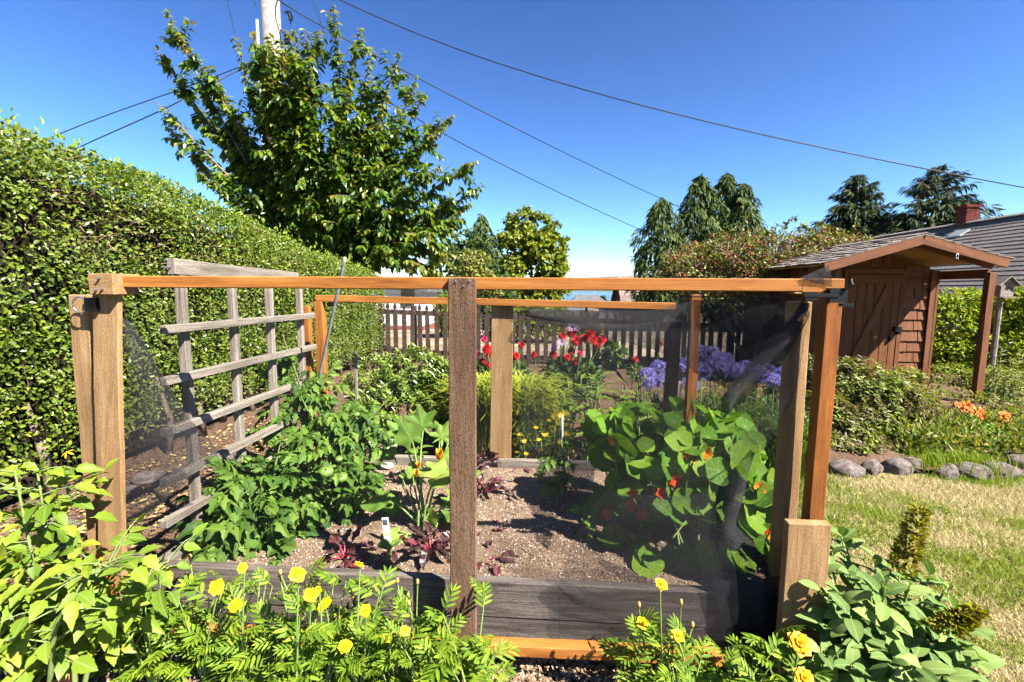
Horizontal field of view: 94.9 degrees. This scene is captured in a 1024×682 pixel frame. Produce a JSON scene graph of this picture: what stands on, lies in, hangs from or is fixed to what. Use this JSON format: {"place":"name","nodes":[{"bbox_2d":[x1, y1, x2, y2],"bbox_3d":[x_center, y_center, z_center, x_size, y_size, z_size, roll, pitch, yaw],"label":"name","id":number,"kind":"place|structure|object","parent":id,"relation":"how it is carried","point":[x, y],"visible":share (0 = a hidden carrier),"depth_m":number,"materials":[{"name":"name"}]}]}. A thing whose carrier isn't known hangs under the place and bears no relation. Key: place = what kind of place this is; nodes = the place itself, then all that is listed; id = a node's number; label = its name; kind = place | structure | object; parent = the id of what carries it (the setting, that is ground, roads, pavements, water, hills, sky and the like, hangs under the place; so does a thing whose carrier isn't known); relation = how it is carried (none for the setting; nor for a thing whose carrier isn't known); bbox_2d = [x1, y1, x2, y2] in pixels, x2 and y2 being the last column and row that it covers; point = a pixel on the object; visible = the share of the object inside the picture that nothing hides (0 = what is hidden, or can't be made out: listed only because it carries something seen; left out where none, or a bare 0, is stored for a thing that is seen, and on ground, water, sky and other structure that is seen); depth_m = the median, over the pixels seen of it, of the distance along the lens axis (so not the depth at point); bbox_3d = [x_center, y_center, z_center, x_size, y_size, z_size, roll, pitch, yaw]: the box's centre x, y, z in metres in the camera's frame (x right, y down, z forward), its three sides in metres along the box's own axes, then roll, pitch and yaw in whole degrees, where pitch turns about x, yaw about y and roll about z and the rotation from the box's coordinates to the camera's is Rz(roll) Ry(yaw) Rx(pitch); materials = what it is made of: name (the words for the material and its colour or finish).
{"place":"outdoors","nodes":[
{"label":"outdoors","id":0,"kind":"place"},
{"bbox_2d":[0,329,933,681],"bbox_3d":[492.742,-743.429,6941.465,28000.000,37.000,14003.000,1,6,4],"label":"ground","id":1,"kind":"structure","parent":0,"point":[612,375],"depth_m":3.85,"materials":[{"name":"soil"}]},
{"bbox_2d":[33,651,82,681],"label":"terracotta pot","id":2,"kind":"object","parent":1,"relation":"on","point":[62,679],"visible":0.06,"depth_m":1.44,"materials":[{"name":"ceramic"}]},
{"bbox_2d":[0,417,363,617],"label":"fallen leaves","id":3,"kind":"object","parent":1,"relation":"on","point":[142,543],"visible":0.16,"depth_m":2.75,"materials":[{"name":"brown plant"}]},
{"bbox_2d":[0,107,385,502],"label":"hedge","id":4,"kind":"object","parent":1,"relation":"on","point":[61,237],"visible":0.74,"depth_m":3.33,"materials":[{"name":"green plant"}]},
{"bbox_2d":[0,403,404,679],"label":"soil crumbs","id":5,"kind":"object","parent":1,"relation":"on","point":[162,511],"visible":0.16,"depth_m":2.96,"materials":[{"name":"soil"}]},
{"bbox_2d":[254,0,292,248],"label":"utility pole","id":6,"kind":"object","parent":1,"relation":"on","point":[270,17],"visible":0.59,"depth_m":11.31,"materials":[{"name":"white wood"}]},
{"bbox_2d":[51,61,253,137],"bbox_3d":[-8.945,-6.033,11.732,5.994,2.088,0.049,0,6,1],"label":"overhead wire","id":7,"kind":"object","parent":6,"relation":"attached to","point":[140,103],"visible":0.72,"depth_m":11.75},
{"bbox_2d":[76,61,255,148],"bbox_3d":[-7.839,-5.622,10.369,4.454,2.799,1.738,-1,7,-16],"label":"overhead wire","id":8,"kind":"object","parent":6,"relation":"attached to","point":[148,115],"visible":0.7,"depth_m":10.36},
{"bbox_2d":[280,30,640,229],"bbox_3d":[1.048,-6.632,18.068,0.609,3.305,18.647,6,9,44],"label":"overhead wire","id":9,"kind":"object","parent":6,"relation":"attached to","point":[485,155],"visible":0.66,"depth_m":16.05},
{"bbox_2d":[278,0,694,213],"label":"overhead wire","id":10,"kind":"object","parent":6,"relation":"attached to","point":[467,103],"visible":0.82,"depth_m":14.50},
{"bbox_2d":[340,0,1023,187],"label":"overhead wire","id":11,"kind":"object","parent":6,"relation":"attached to","point":[684,115],"visible":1,"depth_m":9.56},
{"bbox_2d":[152,4,484,276],"bbox_3d":[-3.880,-2.996,9.186,6.770,6.600,2.539,1,6,4],"label":"cherry tree","id":12,"kind":"object","parent":1,"relation":"on","point":[296,179],"visible":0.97,"depth_m":8.72,"materials":[{"name":"green plant"}]},
{"bbox_2d":[340,342,448,443],"bbox_3d":[-0.954,0.414,3.818,1.177,0.785,0.955,4,7,32],"label":"glossy shrub","id":13,"kind":"object","parent":1,"relation":"on","point":[401,391],"visible":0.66,"depth_m":3.77,"materials":[{"name":"green plant"}]},
{"bbox_2d":[371,289,447,329],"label":"white house","id":14,"kind":"structure","parent":1,"relation":"on","point":[411,292],"depth_m":14.75,"materials":[{"name":"paint"}]},
{"bbox_2d":[79,637,771,681],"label":"bark mulch","id":15,"kind":"object","parent":1,"relation":"on","point":[529,663],"visible":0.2,"depth_m":1.60,"materials":[{"name":"wood"}]},
{"bbox_2d":[0,450,225,681],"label":"bright tomato plant","id":16,"kind":"object","parent":15,"relation":"on","point":[71,602],"visible":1,"depth_m":1.34,"materials":[{"name":"green plant"}]},
{"bbox_2d":[79,557,176,678],"bbox_3d":[-1.300,0.912,1.567,0.259,0.450,0.250,5,8,36],"label":"marigold","id":17,"kind":"object","parent":15,"relation":"on","point":[118,666],"visible":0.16,"depth_m":1.56,"materials":[{"name":"green plant"}]},
{"bbox_2d":[109,564,204,681],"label":"marigold","id":18,"kind":"object","parent":15,"relation":"on","point":[150,658],"visible":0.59,"depth_m":1.49,"materials":[{"name":"green plant"}]},
{"bbox_2d":[149,553,255,681],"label":"marigold","id":19,"kind":"object","parent":15,"relation":"on","point":[193,640],"visible":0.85,"depth_m":1.51,"materials":[{"name":"green plant"}]},
{"bbox_2d":[200,562,301,681],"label":"marigold","id":20,"kind":"object","parent":15,"relation":"on","point":[237,666],"visible":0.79,"depth_m":1.47,"materials":[{"name":"green plant"}]},
{"bbox_2d":[251,566,337,681],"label":"marigold","id":21,"kind":"object","parent":15,"relation":"on","point":[296,574],"visible":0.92,"depth_m":1.43,"materials":[{"name":"green plant"}]},
{"bbox_2d":[260,556,364,681],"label":"marigold","id":22,"kind":"object","parent":15,"relation":"on","point":[310,595],"visible":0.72,"depth_m":1.47,"materials":[{"name":"green plant"}]},
{"bbox_2d":[322,561,402,681],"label":"marigold","id":23,"kind":"object","parent":15,"relation":"on","point":[362,666],"visible":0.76,"depth_m":1.48,"materials":[{"name":"green plant"}]},
{"bbox_2d":[330,577,441,681],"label":"marigold","id":24,"kind":"object","parent":15,"relation":"on","point":[404,632],"visible":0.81,"depth_m":1.48,"materials":[{"name":"green plant"}]},
{"bbox_2d":[368,578,471,681],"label":"marigold","id":25,"kind":"object","parent":15,"relation":"on","point":[429,655],"visible":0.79,"depth_m":1.44,"materials":[{"name":"green plant"}]},
{"bbox_2d":[417,578,520,681],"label":"marigold","id":26,"kind":"object","parent":15,"relation":"on","point":[476,654],"visible":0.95,"depth_m":1.43,"materials":[{"name":"green plant"}]},
{"bbox_2d":[598,578,683,681],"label":"marigold","id":27,"kind":"object","parent":15,"relation":"on","point":[641,623],"visible":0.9,"depth_m":1.41,"materials":[{"name":"green plant"}]},
{"bbox_2d":[642,598,721,681],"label":"marigold","id":28,"kind":"object","parent":15,"relation":"on","point":[681,646],"visible":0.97,"depth_m":1.36,"materials":[{"name":"green plant"}]},
{"bbox_2d":[704,634,780,681],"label":"marigold","id":29,"kind":"object","parent":15,"relation":"on","point":[740,671],"visible":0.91,"depth_m":1.39,"materials":[{"name":"green plant"}]},
{"bbox_2d":[740,625,843,681],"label":"marigold","id":30,"kind":"object","parent":15,"relation":"on","point":[799,644],"visible":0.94,"depth_m":1.35,"materials":[{"name":"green plant"}]},
{"bbox_2d":[430,290,447,334],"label":"bush","id":31,"kind":"object","parent":1,"relation":"on","point":[441,307],"visible":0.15,"depth_m":12.40,"materials":[{"name":"plant"}]},
{"bbox_2d":[68,266,854,680],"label":"front frame","id":32,"kind":"object","parent":1,"relation":"on","point":[798,550],"visible":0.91,"depth_m":1.55,"materials":[{"name":"brown wood"}]},
{"bbox_2d":[530,299,809,404],"bbox_3d":[0.568,0.297,2.161,1.014,1.002,1.240,1,6,4],"label":"side screen","id":33,"kind":"object","parent":32,"relation":"attached to","point":[701,336],"visible":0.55,"depth_m":2.28,"materials":[{"name":"fabric"}]},
{"bbox_2d":[149,453,778,668],"bbox_3d":[-0.124,0.922,2.296,2.400,0.284,1.228,1,6,4],"label":"raised bed","id":34,"kind":"object","parent":1,"relation":"on","point":[553,606],"visible":0.36,"depth_m":1.75,"materials":[{"name":"grey wood"}]},
{"bbox_2d":[159,258,316,543],"bbox_3d":[-1.252,0.284,2.330,0.074,1.308,1.295,1,6,4],"label":"trellis","id":35,"kind":"object","parent":34,"relation":"on","point":[183,328],"visible":0.67,"depth_m":2.10,"materials":[{"name":"grey wood"}]},
{"bbox_2d":[166,445,365,565],"bbox_3d":[-1.084,0.725,2.080,0.749,0.548,0.666,1,6,4],"label":"tomato plant","id":36,"kind":"object","parent":34,"relation":"on","point":[287,508],"visible":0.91,"depth_m":1.96,"materials":[{"name":"green plant"}]},
{"bbox_2d":[243,335,349,457],"bbox_3d":[-1.209,0.387,2.643,0.486,0.858,0.563,5,8,38],"label":"tomato plant","id":37,"kind":"object","parent":34,"relation":"on","point":[310,394],"visible":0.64,"depth_m":2.59,"materials":[{"name":"green plant"}]},
{"bbox_2d":[309,257,345,420],"bbox_3d":[-1.081,0.177,2.658,0.016,1.260,0.729,-6,9,-44],"label":"metal stake","id":38,"kind":"object","parent":34,"relation":"on","point":[331,319],"visible":0.52,"depth_m":2.50,"materials":[{"name":"metal"}]},
{"bbox_2d":[271,395,396,525],"bbox_3d":[-0.912,0.616,2.439,0.645,0.628,0.685,1,6,4],"label":"tomato plant","id":39,"kind":"object","parent":34,"relation":"on","point":[347,458],"visible":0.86,"depth_m":2.35,"materials":[{"name":"green plant"}]},
{"bbox_2d":[319,522,377,567],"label":"beet plant","id":40,"kind":"object","parent":34,"relation":"on","point":[339,539],"visible":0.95,"depth_m":1.92,"materials":[{"name":"red plant"}]},
{"bbox_2d":[346,533,406,567],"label":"beet plant","id":41,"kind":"object","parent":34,"relation":"on","point":[394,558],"visible":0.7,"depth_m":1.88,"materials":[{"name":"red plant"}]},
{"bbox_2d":[377,539,400,562],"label":"seedling","id":42,"kind":"object","parent":34,"relation":"on","point":[387,544],"visible":0.99,"depth_m":1.85,"materials":[{"name":"green plant"}]},
{"bbox_2d":[360,404,480,543],"bbox_3d":[-0.449,0.599,2.267,0.593,0.516,0.648,1,6,4],"label":"squash plant","id":43,"kind":"object","parent":34,"relation":"on","point":[407,434],"visible":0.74,"depth_m":2.20,"materials":[{"name":"green plant"}]},
{"bbox_2d":[403,520,449,571],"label":"beet plant","id":44,"kind":"object","parent":34,"relation":"on","point":[443,540],"visible":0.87,"depth_m":1.91,"materials":[{"name":"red plant"}]},
{"bbox_2d":[185,465,767,585],"bbox_3d":[-0.124,0.836,2.287,2.311,0.045,1.136,1,6,4],"label":"grit","id":45,"kind":"object","parent":34,"relation":"on","point":[503,536],"visible":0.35,"depth_m":2.07,"materials":[{"name":"soil"}]},
{"bbox_2d":[447,539,518,575],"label":"beet plant","id":46,"kind":"object","parent":34,"relation":"on","point":[508,556],"visible":0.51,"depth_m":1.87,"materials":[{"name":"red plant"}]},
{"bbox_2d":[477,444,501,471],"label":"beet plant","id":47,"kind":"object","parent":34,"relation":"on","point":[488,454],"visible":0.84,"depth_m":2.85,"materials":[{"name":"red plant"}]},
{"bbox_2d":[477,473,512,498],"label":"beet plant","id":48,"kind":"object","parent":34,"relation":"on","point":[494,482],"visible":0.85,"depth_m":2.51,"materials":[{"name":"red plant"}]},
{"bbox_2d":[536,440,590,499],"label":"young tomato plant","id":49,"kind":"object","parent":34,"relation":"on","point":[561,487],"visible":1,"depth_m":2.38,"materials":[{"name":"green plant"}]},
{"bbox_2d":[568,503,601,539],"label":"seedling","id":50,"kind":"object","parent":34,"relation":"on","point":[589,521],"visible":0.98,"depth_m":2.03,"materials":[{"name":"green plant"}]},
{"bbox_2d":[580,394,774,578],"bbox_3d":[0.737,0.578,2.075,0.828,0.619,0.718,1,6,4],"label":"nasturtium","id":51,"kind":"object","parent":34,"relation":"on","point":[651,455],"visible":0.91,"depth_m":2.02,"materials":[{"name":"green plant"}]},
{"bbox_2d":[419,226,517,313],"bbox_3d":[-1.847,-2.360,20.878,4.254,5.709,3.894,5,8,35],"label":"holly tree","id":52,"kind":"object","parent":1,"relation":"on","point":[479,243],"visible":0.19,"depth_m":21.06,"materials":[{"name":"green plant"}]},
{"bbox_2d":[441,248,504,326],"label":"pale bush","id":53,"kind":"object","parent":1,"relation":"on","point":[469,269],"visible":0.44,"depth_m":16.66,"materials":[{"name":"green plant"}]},
{"bbox_2d":[477,336,490,377],"bbox_3d":[-0.297,0.338,5.115,0.395,0.806,0.438,3,7,23],"label":"dahlia","id":54,"kind":"object","parent":1,"relation":"on","point":[483,366],"visible":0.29,"depth_m":5.02,"materials":[{"name":"red plant"}]},
{"bbox_2d":[468,214,502,329],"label":"cypress tree","id":55,"kind":"object","parent":1,"relation":"on","point":[484,227],"visible":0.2,"depth_m":23.48,"materials":[{"name":"green plant"}]},
{"bbox_2d":[303,295,700,460],"bbox_3d":[-0.151,0.343,2.921,2.448,1.275,0.266,1,6,4],"label":"frame","id":56,"kind":"object","parent":1,"relation":"on","point":[502,310],"visible":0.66,"depth_m":2.78,"materials":[{"name":"brown wood"}]},
{"bbox_2d":[415,366,590,458],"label":"golden grass","id":57,"kind":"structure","parent":1,"relation":"on","point":[529,397],"depth_m":3.29,"materials":[{"name":"plant"}]},
{"bbox_2d":[513,341,537,378],"bbox_3d":[0.125,0.348,5.476,0.360,0.712,0.432,1,6,4],"label":"dahlia","id":58,"kind":"object","parent":1,"relation":"on","point":[521,366],"visible":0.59,"depth_m":5.38,"materials":[{"name":"green plant"}]},
{"bbox_2d":[495,205,572,327],"bbox_3d":[1.169,-3.530,29.169,4.762,9.645,5.328,6,8,41],"label":"maple tree","id":59,"kind":"object","parent":1,"relation":"on","point":[528,240],"visible":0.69,"depth_m":28.17,"materials":[{"name":"green plant"}]},
{"bbox_2d":[511,410,574,458],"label":"yellow daisies","id":60,"kind":"object","parent":1,"relation":"on","point":[546,434],"visible":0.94,"depth_m":3.10,"materials":[{"name":"green plant"}]},
{"bbox_2d":[514,296,571,342],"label":"bush","id":61,"kind":"object","parent":1,"relation":"on","point":[518,308],"visible":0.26,"depth_m":11.35,"materials":[{"name":"plant"}]},
{"bbox_2d":[372,303,740,364],"bbox_3d":[0.727,-0.048,8.281,6.503,1.220,0.155,1,6,4],"label":"picket fence","id":62,"kind":"object","parent":1,"relation":"on","point":[415,315],"visible":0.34,"depth_m":8.28,"materials":[{"name":"wood"}]},
{"bbox_2d":[536,325,607,410],"bbox_3d":[0.647,0.277,5.029,0.780,0.959,0.516,1,6,4],"label":"dahlia","id":63,"kind":"object","parent":1,"relation":"on","point":[576,368],"visible":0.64,"depth_m":4.92,"materials":[{"name":"red plant"}]},
{"bbox_2d":[563,295,604,314],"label":"hipped house","id":64,"kind":"structure","parent":1,"relation":"on","point":[588,297],"depth_m":40.85,"materials":[{"name":"white paint"}]},
{"bbox_2d":[549,372,656,459],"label":"lance leaf plant","id":65,"kind":"object","parent":1,"relation":"on","point":[573,418],"visible":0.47,"depth_m":3.52,"materials":[{"name":"plant"}]},
{"bbox_2d":[595,339,662,398],"bbox_3d":[1.361,0.322,5.567,0.768,0.761,0.475,1,6,4],"label":"dahlia","id":66,"kind":"object","parent":1,"relation":"on","point":[612,357],"visible":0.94,"depth_m":5.52,"materials":[{"name":"green plant"}]},
{"bbox_2d":[611,276,662,301],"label":"red house","id":67,"kind":"structure","parent":1,"relation":"on","point":[618,296],"depth_m":33.69,"materials":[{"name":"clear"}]},
{"bbox_2d":[585,308,706,331],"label":"brown house","id":68,"kind":"structure","parent":1,"relation":"on","point":[604,309],"depth_m":24.82,"materials":[{"name":"beige wood"}]},
{"bbox_2d":[624,197,692,331],"bbox_3d":[7.652,-3.190,24.302,3.726,8.301,3.902,1,6,4],"label":"cypress tree","id":69,"kind":"object","parent":1,"relation":"on","point":[655,245],"visible":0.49,"depth_m":23.54,"materials":[{"name":"green plant"}]},
{"bbox_2d":[662,173,736,331],"bbox_3d":[9.854,-3.854,25.134,4.195,9.845,4.370,1,6,4],"label":"cypress tree","id":70,"kind":"object","parent":1,"relation":"on","point":[702,207],"visible":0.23,"depth_m":24.14,"materials":[{"name":"green plant"}]},
{"bbox_2d":[685,172,762,330],"bbox_3d":[11.620,-3.991,26.001,4.393,10.329,4.461,1,6,4],"label":"cypress tree","id":71,"kind":"object","parent":1,"relation":"on","point":[726,184],"visible":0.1,"depth_m":25.04,"materials":[{"name":"green plant"}]},
{"bbox_2d":[706,183,778,331],"bbox_3d":[12.041,-3.579,24.943,3.778,9.367,3.657,1,6,4],"label":"cypress tree","id":72,"kind":"object","parent":1,"relation":"on","point":[743,194],"visible":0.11,"depth_m":24.17,"materials":[{"name":"green plant"}]},
{"bbox_2d":[612,351,1023,476],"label":"planting bed","id":73,"kind":"object","parent":1,"relation":"on","point":[855,457],"visible":0.05,"depth_m":5.54,"materials":[{"name":"soil"}]},
{"bbox_2d":[614,345,839,462],"bbox_3d":[1.669,0.466,3.726,1.670,0.878,0.920,1,6,4],"label":"agapanthus","id":74,"kind":"object","parent":73,"relation":"on","point":[651,372],"visible":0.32,"depth_m":3.68,"materials":[{"name":"purple plant"}]},
{"bbox_2d":[653,212,878,362],"bbox_3d":[3.710,-0.635,6.912,3.271,2.421,1.459,1,6,4],"label":"berry bush","id":75,"kind":"object","parent":73,"relation":"on","point":[754,257],"visible":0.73,"depth_m":6.72,"materials":[{"name":"green plant"}]},
{"bbox_2d":[679,376,1023,454],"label":"ground cover","id":76,"kind":"object","parent":73,"relation":"on","point":[950,435],"visible":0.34,"depth_m":3.80,"materials":[{"name":"green plant"}]},
{"bbox_2d":[758,353,947,455],"bbox_3d":[3.117,0.458,4.141,1.711,0.724,1.455,1,6,4],"label":"azalea bush","id":77,"kind":"object","parent":73,"relation":"on","point":[893,399],"visible":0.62,"depth_m":4.04,"materials":[{"name":"green plant"}]},
{"bbox_2d":[872,436,1023,481],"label":"grass tuft","id":78,"kind":"object","parent":73,"relation":"on","point":[940,456],"visible":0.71,"depth_m":3.40,"materials":[{"name":"plant"}]},
{"bbox_2d":[936,397,988,413],"bbox_3d":[4.435,0.674,4.824,0.534,0.115,0.395,1,6,4],"label":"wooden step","id":79,"kind":"object","parent":73,"relation":"on","point":[951,405],"visible":0.22,"depth_m":4.73,"materials":[{"name":"brown wood"}]},
{"bbox_2d":[931,287,1010,373],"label":"bright shrub","id":80,"kind":"object","parent":73,"relation":"on","point":[947,343],"visible":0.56,"depth_m":6.89,"materials":[{"name":"green plant"}]},
{"bbox_2d":[929,361,1023,401],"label":"understory shrub","id":81,"kind":"object","parent":73,"relation":"on","point":[968,373],"visible":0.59,"depth_m":5.85,"materials":[{"name":"plant"}]},
{"bbox_2d":[945,400,1021,432],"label":"orange lilies","id":82,"kind":"object","parent":73,"relation":"on","point":[968,405],"visible":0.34,"depth_m":4.10,"materials":[{"name":"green plant"}]},
{"bbox_2d":[959,285,1023,376],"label":"bright shrub","id":83,"kind":"object","parent":73,"relation":"on","point":[1012,329],"visible":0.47,"depth_m":6.60,"materials":[{"name":"green plant"}]},
{"bbox_2d":[982,276,1021,377],"bbox_3d":[6.182,-0.095,5.990,0.266,1.449,0.270,1,6,4],"label":"birdhouse","id":84,"kind":"object","parent":73,"relation":"on","point":[1004,286],"visible":0.81,"depth_m":5.94,"materials":[{"name":"grey wood"}]},
{"bbox_2d":[982,346,1023,409],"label":"silver spires","id":85,"kind":"object","parent":73,"relation":"on","point":[1005,381],"visible":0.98,"depth_m":4.64,"materials":[{"name":"green plant"}]},
{"bbox_2d":[800,174,900,250],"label":"spruce tree","id":86,"kind":"object","parent":1,"relation":"on","point":[856,203],"visible":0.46,"depth_m":27.40,"materials":[{"name":"green plant"}]},
{"bbox_2d":[861,459,883,475],"bbox_3d":[2.578,0.917,3.371,0.152,0.143,0.102,-2,7,-19],"label":"edging stone","id":87,"kind":"object","parent":1,"relation":"on","point":[872,466],"visible":0.69,"depth_m":3.33,"materials":[{"name":"stone"}]},
{"bbox_2d":[742,232,1015,398],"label":"garden shed","id":88,"kind":"structure","parent":1,"relation":"on","point":[889,318],"depth_m":5.88,"materials":[{"name":"brown wood"}]},
{"bbox_2d":[842,274,901,380],"bbox_3d":[4.546,-0.122,5.934,0.656,1.435,0.079,1,6,8],"label":"door","id":89,"kind":"structure","parent":88,"relation":"in","point":[871,329],"depth_m":5.92,"materials":[{"name":"brown wood"}]},
{"bbox_2d":[881,457,913,475],"bbox_3d":[2.766,0.912,3.387,0.216,0.141,0.164,2,7,17],"label":"edging stone","id":90,"kind":"object","parent":1,"relation":"on","point":[897,466],"visible":0.82,"depth_m":3.34,"materials":[{"name":"stone"}]},
{"bbox_2d":[904,456,924,473],"bbox_3d":[2.922,0.918,3.434,0.165,0.140,0.113,-1,6,-8],"label":"edging stone","id":91,"kind":"object","parent":1,"relation":"on","point":[917,461],"visible":0.53,"depth_m":3.39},
{"bbox_2d":[847,204,1023,355],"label":"neighbour house","id":92,"kind":"structure","parent":1,"relation":"on","point":[1003,234],"depth_m":11.13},
{"bbox_2d":[870,164,1005,235],"bbox_3d":[22.265,-3.991,25.107,7.259,10.454,6.884,6,8,40],"label":"spruce tree","id":93,"kind":"object","parent":1,"relation":"on","point":[926,189],"visible":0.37,"depth_m":24.41,"materials":[{"name":"green plant"}]},
{"bbox_2d":[983,460,1022,479],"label":"edging stone","id":94,"kind":"object","parent":1,"relation":"on","point":[1016,471],"visible":0.41,"depth_m":3.28,"materials":[{"name":"stone"}]},
{"bbox_2d":[1004,454,1023,468],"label":"edging stone","id":95,"kind":"object","parent":1,"relation":"on","point":[1014,458],"visible":0.45,"depth_m":3.43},
{"bbox_2d":[0,0,1023,277],"label":"sky","id":96,"kind":"structure","parent":0,"point":[929,84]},
{"bbox_2d":[523,291,611,329],"bbox_3d":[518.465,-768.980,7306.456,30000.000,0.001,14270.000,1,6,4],"label":"sea","id":97,"kind":"structure","parent":0,"point":[607,295],"depth_m":3303.72,"materials":[{"name":"liquid"}]},
{"bbox_2d":[734,468,1023,681],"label":"lawn","id":98,"kind":"structure","parent":0,"point":[1006,628],"depth_m":2.50,"materials":[{"name":"plant"}]},
{"bbox_2d":[695,395,777,452],"bbox_3d":[1.548,0.613,3.302,0.669,0.512,0.547,1,6,4],"label":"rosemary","id":99,"kind":"object","parent":98,"relation":"on","point":[713,405],"visible":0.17,"depth_m":3.21,"materials":[{"name":"green plant"}]},
{"bbox_2d":[745,404,833,477],"bbox_3d":[1.849,0.717,3.239,0.715,0.458,0.600,5,8,36],"label":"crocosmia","id":100,"kind":"object","parent":98,"relation":"on","point":[770,462],"visible":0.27,"depth_m":3.17,"materials":[{"name":"green plant"}]},
{"bbox_2d":[828,458,865,477],"bbox_3d":[2.384,0.915,3.352,0.226,0.132,0.177,3,7,20],"label":"edging stone","id":101,"kind":"object","parent":98,"relation":"on","point":[843,467],"visible":0.82,"depth_m":3.31,"materials":[{"name":"stone"}]},
{"bbox_2d":[785,501,1004,681],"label":"sage bush","id":102,"kind":"object","parent":98,"relation":"on","point":[867,629],"visible":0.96,"depth_m":1.38,"materials":[{"name":"green plant"}]},
{"bbox_2d":[934,463,959,479],"bbox_3d":[3.049,0.928,3.300,0.161,0.142,0.116,0,6,1],"label":"edging stone","id":103,"kind":"object","parent":98,"relation":"on","point":[947,471],"visible":0.69,"depth_m":3.27,"materials":[{"name":"stone"}]},
{"bbox_2d":[955,461,993,481],"bbox_3d":[3.225,0.922,3.316,0.253,0.138,0.188,2,7,18],"label":"edging stone","id":104,"kind":"object","parent":98,"relation":"on","point":[965,467],"visible":0.52,"depth_m":3.26,"materials":[{"name":"stone"}]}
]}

